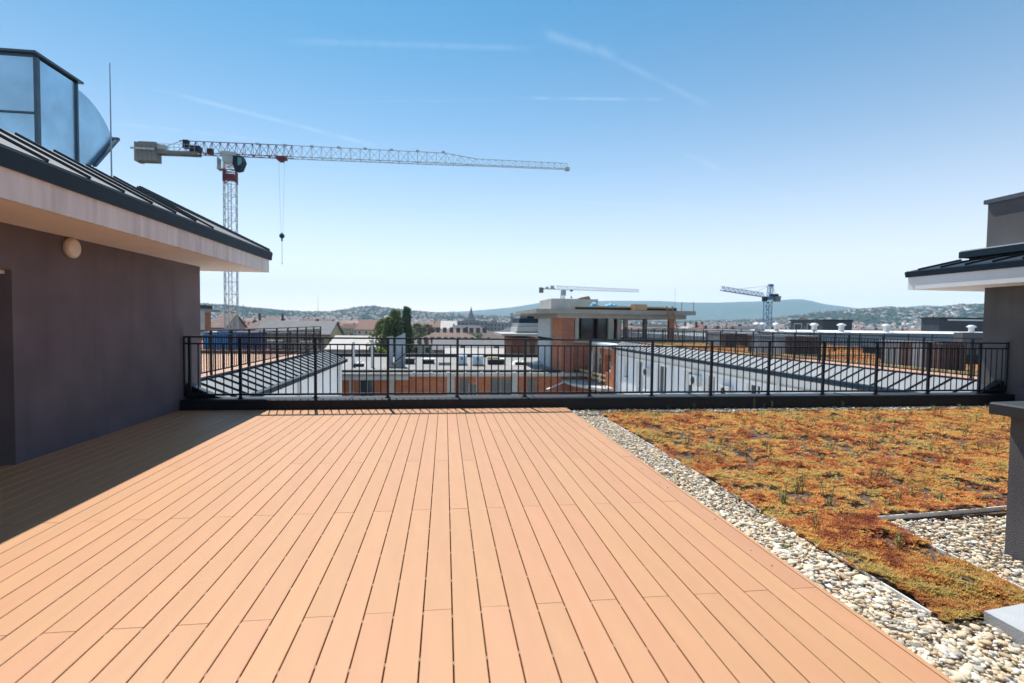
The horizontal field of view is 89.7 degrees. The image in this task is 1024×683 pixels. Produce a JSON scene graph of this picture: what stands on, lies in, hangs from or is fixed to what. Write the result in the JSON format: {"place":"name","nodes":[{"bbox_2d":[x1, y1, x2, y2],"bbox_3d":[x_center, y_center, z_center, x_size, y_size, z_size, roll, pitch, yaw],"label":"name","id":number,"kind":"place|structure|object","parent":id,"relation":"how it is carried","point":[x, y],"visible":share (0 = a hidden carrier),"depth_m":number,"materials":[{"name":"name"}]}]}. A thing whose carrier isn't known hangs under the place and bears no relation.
{"place":"outdoors","nodes":[
{"label":"outdoors","id":0,"kind":"place"},
{"bbox_2d":[211,312,247,329],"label":"house","id":1,"kind":"structure","parent":0,"point":[217,323],"depth_m":154.79,"materials":[{"name":"tile"}]},
{"bbox_2d":[202,340,318,349],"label":"flat roof wing","id":2,"kind":"structure","parent":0,"point":[246,349],"depth_m":30.26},
{"bbox_2d":[204,331,218,349],"bbox_3d":[-16.765,-0.071,29.097,0.810,1.000,1.060,0,2,-7],"label":"site crate","id":3,"kind":"object","parent":2,"relation":"on","point":[214,332],"visible":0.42,"depth_m":28.57,"materials":[{"name":"blue paint"}]},
{"bbox_2d":[217,331,236,349],"bbox_3d":[-15.980,-0.115,29.197,1.010,1.100,1.060,0,2,-7],"label":"site crate","id":4,"kind":"object","parent":2,"relation":"on","point":[223,332],"visible":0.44,"depth_m":28.68,"materials":[{"name":"blue paint"}]},
{"bbox_2d":[236,331,267,349],"bbox_3d":[-14.808,-0.081,29.352,1.310,1.050,1.060,0,2,-7],"label":"site crate","id":5,"kind":"object","parent":2,"relation":"on","point":[252,338],"visible":0.35,"depth_m":28.85,"materials":[{"name":"blue paint"}]},
{"bbox_2d":[246,313,283,328],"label":"house","id":6,"kind":"structure","parent":0,"point":[258,323],"depth_m":186.00,"materials":[{"name":"tile"}]},
{"bbox_2d":[256,319,343,349],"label":"house","id":7,"kind":"structure","parent":0,"point":[331,328],"depth_m":128.76,"materials":[{"name":"grey stone"}]},
{"bbox_2d":[299,318,333,320],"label":"house","id":8,"kind":"structure","parent":0,"point":[308,319],"depth_m":258.90,"materials":[{"name":"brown tile"}]},
{"bbox_2d":[324,333,385,352],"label":"house","id":9,"kind":"structure","parent":0,"point":[347,347],"depth_m":117.11,"materials":[{"name":"white glass"}]},
{"bbox_2d":[355,319,378,335],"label":"house","id":10,"kind":"structure","parent":0,"point":[365,327],"depth_m":323.82,"materials":[{"name":"red tile"}]},
{"bbox_2d":[389,353,405,367],"bbox_3d":[-10.856,1.788,48.760,1.529,1.385,1.100,0,2,-7],"label":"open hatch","id":11,"kind":"object","parent":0,"point":[391,365],"visible":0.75,"depth_m":48.87,"materials":[{"name":"metal"}]},
{"bbox_2d":[432,318,440,331],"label":"house","id":12,"kind":"structure","parent":0,"point":[437,323],"depth_m":520.21,"materials":[{"name":"beige tile"}]},
{"bbox_2d":[440,320,456,328],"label":"house","id":13,"kind":"structure","parent":0,"point":[447,324],"depth_m":405.69,"materials":[{"name":"white glass"}]},
{"bbox_2d":[412,326,486,353],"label":"house","id":14,"kind":"structure","parent":0,"point":[444,332],"depth_m":151.83,"materials":[{"name":"tile"}]},
{"bbox_2d":[432,337,503,353],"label":"house","id":15,"kind":"structure","parent":0,"point":[478,342],"depth_m":121.93,"materials":[{"name":"grey stone"}]},
{"bbox_2d":[448,324,487,335],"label":"house","id":16,"kind":"structure","parent":0,"point":[461,327],"depth_m":308.50,"materials":[{"name":"grey stone"}]},
{"bbox_2d":[457,319,487,328],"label":"house","id":17,"kind":"structure","parent":0,"point":[483,324],"depth_m":419.52,"materials":[{"name":"grey glass"}]},
{"bbox_2d":[445,346,503,353],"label":"house","id":18,"kind":"structure","parent":0,"point":[474,350],"depth_m":96.86,"materials":[{"name":"white glass"}]},
{"bbox_2d":[488,320,511,330],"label":"house","id":19,"kind":"structure","parent":0,"point":[494,325],"depth_m":432.00,"materials":[{"name":"grey glass"}]},
{"bbox_2d":[480,330,533,338],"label":"house","id":20,"kind":"structure","parent":0,"point":[490,334],"depth_m":270.90,"materials":[{"name":"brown tile"}]},
{"bbox_2d":[0,0,1023,311],"label":"sky","id":21,"kind":"structure","parent":0,"point":[829,152],"materials":[{"name":"blue"}]},
{"bbox_2d":[494,316,537,353],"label":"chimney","id":22,"kind":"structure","parent":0,"point":[523,327],"depth_m":78.80,"materials":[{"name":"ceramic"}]},
{"bbox_2d":[237,299,976,325],"bbox_3d":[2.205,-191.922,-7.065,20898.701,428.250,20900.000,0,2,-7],"label":"hills","id":23,"kind":"structure","parent":0,"point":[733,310],"depth_m":7145.19,"materials":[{"name":"plant"}]},
{"bbox_2d":[200,303,983,325],"bbox_3d":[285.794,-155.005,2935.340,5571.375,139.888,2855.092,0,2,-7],"label":"distant trees","id":24,"kind":"object","parent":23,"relation":"on","point":[859,316],"visible":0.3,"depth_m":2511.66,"materials":[{"name":"plant"}]},
{"bbox_2d":[200,303,983,324],"bbox_3d":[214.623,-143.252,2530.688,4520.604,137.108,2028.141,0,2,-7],"label":"hillside houses","id":25,"kind":"structure","parent":23,"relation":"on","point":[956,312],"depth_m":2545.38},
{"bbox_2d":[621,323,641,336],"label":"house","id":26,"kind":"structure","parent":0,"point":[631,325],"depth_m":217.39,"materials":[{"name":"red tile"}]},
{"bbox_2d":[628,320,666,331],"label":"house","id":27,"kind":"structure","parent":0,"point":[653,325],"depth_m":241.02,"materials":[{"name":"grey glass"}]},
{"bbox_2d":[678,322,693,332],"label":"house","id":28,"kind":"structure","parent":0,"point":[688,325],"depth_m":280.91,"materials":[{"name":"white"}]},
{"bbox_2d":[685,322,710,332],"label":"house","id":29,"kind":"structure","parent":0,"point":[701,325],"depth_m":209.55,"materials":[{"name":"beige tile"}]},
{"bbox_2d":[729,324,769,332],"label":"house","id":30,"kind":"structure","parent":0,"point":[739,327],"depth_m":135.52,"materials":[{"name":"grey stone"}]},
{"bbox_2d":[622,327,953,346],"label":"wing","id":31,"kind":"structure","parent":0,"point":[922,333],"depth_m":44.94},
{"bbox_2d":[810,323,818,330],"bbox_3d":[26.154,-0.865,44.551,0.720,1.490,0.702,0,2,-7],"label":"vent cowl","id":32,"kind":"object","parent":31,"relation":"on","point":[813,326],"visible":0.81,"depth_m":44.35,"materials":[{"name":"grey metal"}]},
{"bbox_2d":[790,319,853,330],"bbox_3d":[37.846,-1.673,63.200,4.000,2.020,5.800,0,2,-7],"label":"dark penthouse","id":33,"kind":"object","parent":31,"relation":"on","point":[804,324],"visible":0.57,"depth_m":60.63,"materials":[{"name":"paint"}]},
{"bbox_2d":[794,323,801,329],"bbox_3d":[35.750,-1.730,64.338,0.058,1.100,1.456,0,2,-7],"label":"window frame","id":34,"kind":"structure","parent":33,"relation":"in","point":[797,326],"depth_m":64.29,"materials":[{"name":"paint"}]},
{"bbox_2d":[837,323,845,331],"bbox_3d":[28.717,-0.846,44.886,0.720,1.490,0.702,0,2,-7],"label":"vent cowl","id":35,"kind":"object","parent":31,"relation":"on","point":[841,327],"visible":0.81,"depth_m":44.69,"materials":[{"name":"grey metal"}]},
{"bbox_2d":[882,324,891,331],"bbox_3d":[33.058,-0.814,45.453,0.720,1.490,0.702,0,2,-7],"label":"vent cowl","id":36,"kind":"object","parent":31,"relation":"on","point":[886,327],"visible":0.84,"depth_m":45.26,"materials":[{"name":"grey metal"}]},
{"bbox_2d":[920,317,982,331],"bbox_3d":[47.813,-1.275,52.505,11.800,2.250,2.200,0,2,-7],"label":"dark penthouse","id":37,"kind":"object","parent":31,"relation":"on","point":[950,324],"visible":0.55,"depth_m":51.18,"materials":[{"name":"grey metal"}]},
{"bbox_2d":[966,325,976,331],"bbox_3d":[41.552,-0.752,46.562,0.720,1.490,0.702,0,2,-7],"label":"vent cowl","id":38,"kind":"object","parent":31,"relation":"on","point":[971,328],"visible":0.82,"depth_m":46.38,"materials":[{"name":"grey metal"}]},
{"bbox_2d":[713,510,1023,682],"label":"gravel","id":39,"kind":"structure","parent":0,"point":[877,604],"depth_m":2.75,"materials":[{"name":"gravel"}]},
{"bbox_3d":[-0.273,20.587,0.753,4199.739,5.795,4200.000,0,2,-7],"label":"ground","id":40,"kind":"structure","parent":0,"visible":0},
{"bbox_2d":[200,305,219,339],"bbox_3d":[-38.343,8.665,51.849,17.518,24.950,10.000,0,2,-7],"label":"unfinished penthouse","id":41,"kind":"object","parent":40,"relation":"on","point":[205,317],"visible":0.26,"depth_m":54.74,"materials":[{"name":"concrete"}]},
{"bbox_2d":[201,350,347,396],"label":"terrace wing","id":42,"kind":"structure","parent":40,"relation":"on","point":[274,375],"depth_m":16.48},
{"bbox_2d":[201,330,319,349],"bbox_3d":[-16.325,-0.083,22.291,15.448,0.895,0.048,0,2,-7],"label":"terrace railing","id":43,"kind":"object","parent":42,"relation":"on","point":[251,339],"visible":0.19,"depth_m":22.87,"materials":[{"name":"metal"}]},
{"bbox_2d":[200,326,320,374],"bbox_3d":[-7.760,0.101,16.552,0.048,1.075,13.448,0,2,-7],"label":"terrace railing","id":44,"kind":"object","parent":42,"relation":"on","point":[290,333],"visible":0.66,"depth_m":15.56,"materials":[{"name":"metal"}]},
{"bbox_2d":[342,323,356,334],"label":"house","id":45,"kind":"structure","parent":40,"relation":"on","point":[347,329],"depth_m":559.93,"materials":[{"name":"grey tile"}]},
{"bbox_2d":[130,139,569,329],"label":"tower crane","id":46,"kind":"object","parent":40,"relation":"on","point":[149,152],"visible":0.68,"depth_m":81.86,"materials":[{"name":"grey paint"}]},
{"bbox_2d":[365,318,393,352],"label":"tree","id":47,"kind":"object","parent":40,"relation":"on","point":[378,327],"visible":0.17,"depth_m":113.88,"materials":[{"name":"green plant"}]},
{"bbox_2d":[376,316,398,352],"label":"tree","id":48,"kind":"object","parent":40,"relation":"on","point":[390,323],"visible":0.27,"depth_m":110.73,"materials":[{"name":"green plant"}]},
{"bbox_2d":[386,309,402,352],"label":"poplar tree","id":49,"kind":"object","parent":40,"relation":"on","point":[395,315],"visible":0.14,"depth_m":112.51,"materials":[{"name":"green plant"}]},
{"bbox_2d":[399,306,415,352],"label":"poplar tree","id":50,"kind":"object","parent":40,"relation":"on","point":[406,324],"visible":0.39,"depth_m":109.32,"materials":[{"name":"green plant"}]},
{"bbox_2d":[410,323,430,340],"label":"tree","id":51,"kind":"object","parent":40,"relation":"on","point":[415,332],"visible":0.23,"depth_m":185.90,"materials":[{"name":"green plant"}]},
{"bbox_2d":[334,353,587,395],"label":"brick building","id":52,"kind":"structure","parent":40,"relation":"on","point":[440,376],"depth_m":45.52,"materials":[{"name":"paint"}]},
{"bbox_2d":[352,342,354,366],"bbox_3d":[-15.169,1.215,49.235,0.220,2.391,0.200,0,2,-7],"label":"roof post","id":53,"kind":"object","parent":52,"relation":"on","point":[353,353],"visible":0.79,"depth_m":49.15,"materials":[{"name":"grey metal"}]},
{"bbox_2d":[360,380,374,395],"bbox_3d":[-12.409,4.091,44.200,1.280,1.880,0.090,0,2,-7],"label":"window","id":54,"kind":"structure","parent":52,"relation":"in","point":[362,382],"depth_m":44.18,"materials":[{"name":"grey glass"}]},
{"bbox_2d":[371,342,373,367],"bbox_3d":[-13.210,1.237,48.684,0.220,2.435,0.200,0,2,-7],"label":"roof post","id":55,"kind":"object","parent":52,"relation":"on","point":[372,354],"visible":0.79,"depth_m":48.59,"materials":[{"name":"grey metal"}]},
{"bbox_2d":[388,336,392,363],"bbox_3d":[-11.730,0.955,49.623,0.480,2.966,0.500,0,2,-7],"label":"upright panel","id":56,"kind":"object","parent":52,"relation":"on","point":[390,352],"visible":0.57,"depth_m":49.38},
{"bbox_2d":[396,333,404,366],"bbox_3d":[-10.774,0.809,49.742,0.867,3.271,0.500,0,2,-7],"label":"upright panel","id":57,"kind":"object","parent":52,"relation":"on","point":[399,349],"visible":0.71,"depth_m":49.49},
{"bbox_2d":[405,358,414,363],"bbox_3d":[-10.594,2.036,53.193,1.120,0.570,1.120,0,2,-7],"label":"skylight","id":58,"kind":"object","parent":52,"relation":"on","point":[412,360],"visible":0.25,"depth_m":52.72},
{"bbox_2d":[424,358,434,363],"bbox_3d":[-8.765,2.046,53.937,1.340,0.540,1.120,0,2,-7],"label":"skylight","id":59,"kind":"object","parent":52,"relation":"on","point":[426,360],"visible":0.75,"depth_m":53.45},
{"bbox_2d":[459,355,466,364],"bbox_3d":[-5.147,1.908,52.687,1.130,0.995,1.100,0,2,-7],"label":"block pallet","id":60,"kind":"object","parent":52,"relation":"on","point":[461,359],"visible":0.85,"depth_m":52.20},
{"bbox_2d":[459,378,468,394],"bbox_3d":[-4.224,4.150,45.269,0.850,1.880,0.090,0,2,-7],"label":"window","id":61,"kind":"structure","parent":52,"relation":"in","point":[461,380],"depth_m":45.25,"materials":[{"name":"grey glass"}]},
{"bbox_2d":[472,355,483,365],"bbox_3d":[-3.483,1.942,52.300,1.190,0.995,1.100,0,2,-7],"label":"block pallet","id":62,"kind":"object","parent":52,"relation":"on","point":[474,360],"visible":0.84,"depth_m":51.82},
{"bbox_2d":[487,358,503,364],"bbox_3d":[-1.706,2.080,54.252,1.820,0.620,1.120,0,2,-7],"label":"skylight","id":63,"kind":"object","parent":52,"relation":"on","point":[495,361],"visible":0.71,"depth_m":53.76},
{"bbox_2d":[490,378,511,394],"bbox_3d":[-1.007,4.174,45.689,1.960,1.880,0.090,0,2,-7],"label":"window","id":64,"kind":"structure","parent":52,"relation":"in","point":[494,380],"depth_m":45.68,"materials":[{"name":"grey glass"}]},
{"bbox_2d":[527,378,535,394],"bbox_3d":[1.715,4.194,46.045,0.790,1.880,0.090,0,2,-7],"label":"window","id":65,"kind":"structure","parent":52,"relation":"in","point":[528,379],"depth_m":46.04,"materials":[{"name":"grey glass"}]},
{"bbox_2d":[463,307,478,320],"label":"church","id":66,"kind":"structure","parent":40,"relation":"on","point":[471,316],"depth_m":1488.58,"materials":[{"name":"stone"}]},
{"bbox_2d":[211,314,920,330],"bbox_3d":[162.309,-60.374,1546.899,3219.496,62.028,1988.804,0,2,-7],"label":"distant city","id":67,"kind":"object","parent":40,"relation":"on","point":[914,324],"visible":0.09,"depth_m":1911.06},
{"bbox_2d":[255,317,910,327],"bbox_3d":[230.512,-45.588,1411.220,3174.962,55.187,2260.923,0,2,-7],"label":"distant trees","id":68,"kind":"object","parent":40,"relation":"on","point":[866,323],"visible":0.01,"depth_m":1985.74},
{"bbox_2d":[539,286,638,298],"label":"tower crane","id":69,"kind":"object","parent":40,"relation":"on","point":[563,291],"visible":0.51,"depth_m":291.11,"materials":[{"name":"grey metal"}]},
{"bbox_2d":[562,342,618,394],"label":"link building","id":70,"kind":"structure","parent":40,"relation":"on","point":[605,373],"depth_m":42.54,"materials":[{"name":"ceramic"}]},
{"bbox_2d":[180,392,1014,410],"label":"terrace building","id":71,"kind":"structure","parent":40,"relation":"on","point":[665,401],"depth_m":9.39,"materials":[{"name":"metal"}]},
{"bbox_2d":[0,128,272,465],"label":"penthouse","id":72,"kind":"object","parent":71,"relation":"on","point":[100,326],"visible":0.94,"depth_m":6.00,"materials":[{"name":"paint"}]},
{"bbox_2d":[0,48,119,166],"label":"glass skylight enclosure","id":73,"kind":"object","parent":72,"relation":"on","point":[45,102],"visible":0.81,"depth_m":7.06,"materials":[{"name":"glass"},{"name":"dark painted metal"}]},
{"bbox_2d":[63,238,80,257],"bbox_3d":[-5.070,-1.080,5.943,0.069,0.236,0.236,0,2,-7],"label":"wall lamp","id":74,"kind":"object","parent":72,"relation":"attached to","point":[71,247],"visible":1,"depth_m":5.89,"materials":[{"name":"glass"}]},
{"bbox_2d":[109,63,112,176],"bbox_3d":[-5.667,-3.068,7.268,0.160,1.700,0.160,0,2,-7],"label":"lightning rod","id":75,"kind":"object","parent":72,"relation":"on","point":[110,123],"visible":0.38,"depth_m":7.26,"materials":[{"name":"metal"}]},
{"bbox_2d":[187,383,226,397],"bbox_3d":[-5.088,0.848,8.755,0.750,0.300,0.160,0,2,-7],"label":"corner flashing","id":76,"kind":"object","parent":71,"relation":"on","point":[195,389],"visible":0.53,"depth_m":8.67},
{"bbox_2d":[0,407,955,682],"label":"deck","id":77,"kind":"structure","parent":71,"relation":"on","point":[452,545],"depth_m":3.15,"materials":[{"name":"wood"}]},
{"bbox_2d":[183,336,1008,398],"bbox_3d":[2.370,0.490,9.582,15.790,1.050,0.080,0,2,-7],"label":"railing","id":78,"kind":"object","parent":71,"relation":"on","point":[589,392],"visible":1,"depth_m":9.45,"materials":[{"name":"metal"}]},
{"bbox_2d":[572,405,1023,680],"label":"gravel ground","id":79,"kind":"structure","parent":71,"relation":"on","point":[944,537],"depth_m":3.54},
{"bbox_2d":[599,409,972,413],"bbox_3d":[5.832,1.286,9.478,8.760,0.045,0.029,0,2,-7],"label":"edging strip","id":80,"kind":"object","parent":79,"relation":"on","point":[736,411],"visible":0.09,"depth_m":9.19,"materials":[{"name":"metal"}]},
{"bbox_2d":[601,410,1022,623],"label":"planting bed","id":81,"kind":"object","parent":79,"relation":"on","point":[865,495],"visible":0.33,"depth_m":5.40,"materials":[{"name":"plant"}]},
{"bbox_2d":[630,432,761,511],"bbox_3d":[1.886,1.374,5.824,0.021,0.042,3.050,0,2,-7],"label":"edging strip","id":82,"kind":"object","parent":81,"relation":"on","point":[704,478],"visible":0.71,"depth_m":5.28,"materials":[{"name":"metal"}]},
{"bbox_2d":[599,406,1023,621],"bbox_3d":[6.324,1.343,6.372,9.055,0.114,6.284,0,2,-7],"label":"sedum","id":83,"kind":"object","parent":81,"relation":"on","point":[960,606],"visible":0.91,"depth_m":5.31,"materials":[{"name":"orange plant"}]},
{"bbox_2d":[609,404,1005,548],"bbox_3d":[5.972,1.263,6.744,8.086,0.217,5.510,0,2,-7],"label":"sedum stalk","id":84,"kind":"object","parent":83,"relation":"on","point":[830,498],"visible":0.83,"depth_m":6.04,"materials":[{"name":"plant"}]},
{"bbox_2d":[766,514,931,616],"bbox_3d":[2.187,1.463,3.510,0.021,0.042,1.440,0,2,-8],"label":"edging strip","id":85,"kind":"object","parent":81,"relation":"on","point":[900,596],"visible":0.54,"depth_m":3.09,"materials":[{"name":"metal"}]},
{"bbox_2d":[877,506,1006,519],"bbox_3d":[4.410,1.445,4.444,3.086,0.062,0.038,0,2,-11],"label":"edging strip","id":86,"kind":"object","parent":81,"relation":"on","point":[941,513],"visible":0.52,"depth_m":4.27,"materials":[{"name":"metal"}]},
{"bbox_2d":[894,531,1023,590],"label":"edging strip","id":87,"kind":"object","parent":79,"relation":"on","point":[941,551],"visible":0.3,"depth_m":3.53,"materials":[{"name":"metal"}]},
{"bbox_2d":[983,603,1023,644],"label":"paving slab","id":88,"kind":"object","parent":79,"relation":"on","point":[1008,620],"depth_m":2.67,"materials":[{"name":"concrete"}]},
{"bbox_2d":[989,401,1023,565],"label":"wall block","id":89,"kind":"structure","parent":79,"relation":"on","point":[1014,531],"depth_m":3.50,"materials":[{"name":"grey paint"}]},
{"bbox_2d":[904,192,1023,400],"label":"penthouse","id":90,"kind":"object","parent":71,"relation":"on","point":[993,270],"visible":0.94,"depth_m":10.78,"materials":[{"name":"grey plaster"},{"name":"dark grey metal"},{"name":"white plaster"}]},
{"bbox_2d":[971,380,1002,392],"bbox_3d":[9.795,0.957,10.699,0.750,0.300,0.160,0,2,-7],"label":"corner flashing","id":91,"kind":"object","parent":71,"relation":"on","point":[993,385],"visible":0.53,"depth_m":10.66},
{"bbox_2d":[509,298,695,394],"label":"corner building","id":92,"kind":"structure","parent":40,"relation":"on","point":[570,318],"depth_m":46.74,"materials":[{"name":"concrete"}]},
{"bbox_2d":[581,318,593,338],"bbox_3d":[6.823,-1.126,46.653,1.200,1.910,0.100,0,2,-7],"label":"window","id":93,"kind":"structure","parent":92,"relation":"in","point":[587,325],"depth_m":46.66,"materials":[{"name":"black glass"}]},
{"bbox_2d":[597,319,606,338],"bbox_3d":[8.186,-1.116,46.831,0.850,1.910,0.100,0,2,-7],"label":"window","id":94,"kind":"structure","parent":92,"relation":"in","point":[601,323],"depth_m":46.84,"materials":[{"name":"black glass"}]},
{"bbox_2d":[631,304,646,309],"bbox_3d":[11.455,-3.091,46.521,1.207,0.520,0.930,0,2,-7],"label":"timber crate","id":95,"kind":"object","parent":92,"relation":"on","point":[638,306],"visible":0.96,"depth_m":46.08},
{"bbox_2d":[666,306,679,339],"bbox_3d":[14.414,-1.617,46.057,1.248,3.129,0.545,3,3,44],"label":"ladder","id":96,"kind":"object","parent":92,"relation":"on","point":[667,309],"visible":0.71,"depth_m":46.08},
{"bbox_2d":[720,284,780,328],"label":"tower crane","id":97,"kind":"object","parent":40,"relation":"on","point":[774,297],"visible":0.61,"depth_m":187.33,"materials":[{"name":"blue paint"}]},
{"bbox_2d":[612,341,976,393],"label":"terrace wing","id":98,"kind":"structure","parent":40,"relation":"on","point":[733,372],"depth_m":22.90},
{"bbox_2d":[638,362,642,393],"bbox_3d":[8.976,2.487,35.376,0.120,2.250,1.200,0,2,-7],"label":"window","id":99,"kind":"structure","parent":98,"relation":"in","point":[641,365],"depth_m":35.58,"materials":[{"name":"white glass"}]},
{"bbox_2d":[659,366,666,393],"bbox_3d":[9.444,2.374,31.799,0.120,1.750,1.400,0,2,-7],"label":"window","id":100,"kind":"structure","parent":98,"relation":"in","point":[661,368],"depth_m":32.28,"materials":[{"name":"white glass"}]},
{"bbox_2d":[687,371,692,393],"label":"window","id":101,"kind":"structure","parent":98,"relation":"in","point":[688,386],"depth_m":28.64,"materials":[{"name":"white glass"}]},
{"bbox_2d":[707,375,714,393],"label":"window","id":102,"kind":"structure","parent":98,"relation":"in","point":[713,387],"depth_m":26.02,"materials":[{"name":"white glass"}]},
{"bbox_2d":[705,332,734,345],"bbox_3d":[14.793,-0.147,36.538,0.900,0.930,2.700,0,2,-7],"label":"vent housing","id":103,"kind":"object","parent":98,"relation":"on","point":[716,338],"visible":0.3,"depth_m":35.37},
{"bbox_2d":[626,328,814,342],"bbox_3d":[16.818,-0.439,41.130,16.048,1.165,0.048,0,2,-7],"label":"terrace railing","id":104,"kind":"object","parent":98,"relation":"on","point":[645,329],"visible":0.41,"depth_m":40.78,"materials":[{"name":"metal"}]},
{"bbox_2d":[721,332,761,345],"bbox_3d":[16.581,-0.162,37.527,1.500,0.930,3.000,0,2,-7],"label":"vent housing","id":105,"kind":"object","parent":98,"relation":"on","point":[742,343],"visible":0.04,"depth_m":36.03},
{"bbox_2d":[750,384,759,393],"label":"window","id":106,"kind":"structure","parent":98,"relation":"in","point":[752,387],"depth_m":22.59,"materials":[{"name":"white glass"}]},
{"bbox_2d":[747,334,818,353],"bbox_3d":[14.044,0.166,26.814,1.900,1.000,3.200,0,2,-7],"label":"vent housing","id":107,"kind":"object","parent":98,"relation":"on","point":[788,344],"visible":0.45,"depth_m":25.36,"materials":[{"name":"metal"}]},
{"bbox_2d":[625,327,981,378],"bbox_3d":[10.639,-0.028,26.262,0.048,1.085,28.148,0,2,-7],"label":"terrace railing","id":108,"kind":"object","parent":98,"relation":"on","point":[685,343],"visible":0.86,"depth_m":19.12,"materials":[{"name":"paint"}]},
{"bbox_2d":[642,342,977,372],"bbox_3d":[18.472,0.658,27.266,15.470,0.070,27.762,0,2,-7],"label":"sedum","id":109,"kind":"object","parent":98,"relation":"on","point":[831,352],"visible":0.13,"depth_m":28.16,"materials":[{"name":"plant"}]},
{"bbox_2d":[784,332,952,350],"bbox_3d":[22.961,0.057,30.748,14.548,1.085,0.048,0,2,-7],"label":"terrace railing","id":110,"kind":"object","parent":98,"relation":"on","point":[865,336],"visible":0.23,"depth_m":30.43,"materials":[{"name":"metal"}]},
{"bbox_2d":[862,346,879,353],"bbox_3d":[20.057,0.490,27.863,1.580,0.420,1.080,0,2,-7],"label":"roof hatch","id":111,"kind":"object","parent":98,"relation":"on","point":[868,349],"visible":0.14,"depth_m":27.87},
{"bbox_2d":[879,340,966,370],"bbox_3d":[14.701,0.480,18.485,1.050,1.000,2.500,0,2,-7],"label":"vent housing","id":112,"kind":"object","parent":98,"relation":"on","point":[897,352],"visible":0.41,"depth_m":17.79,"materials":[{"name":"metal"}]},
{"bbox_2d":[953,332,982,364],"bbox_3d":[19.069,0.286,20.965,2.050,1.310,0.600,0,2,-7],"label":"chimney","id":113,"kind":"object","parent":98,"relation":"on","point":[968,334],"depth_m":20.71,"materials":[{"name":"metal"}]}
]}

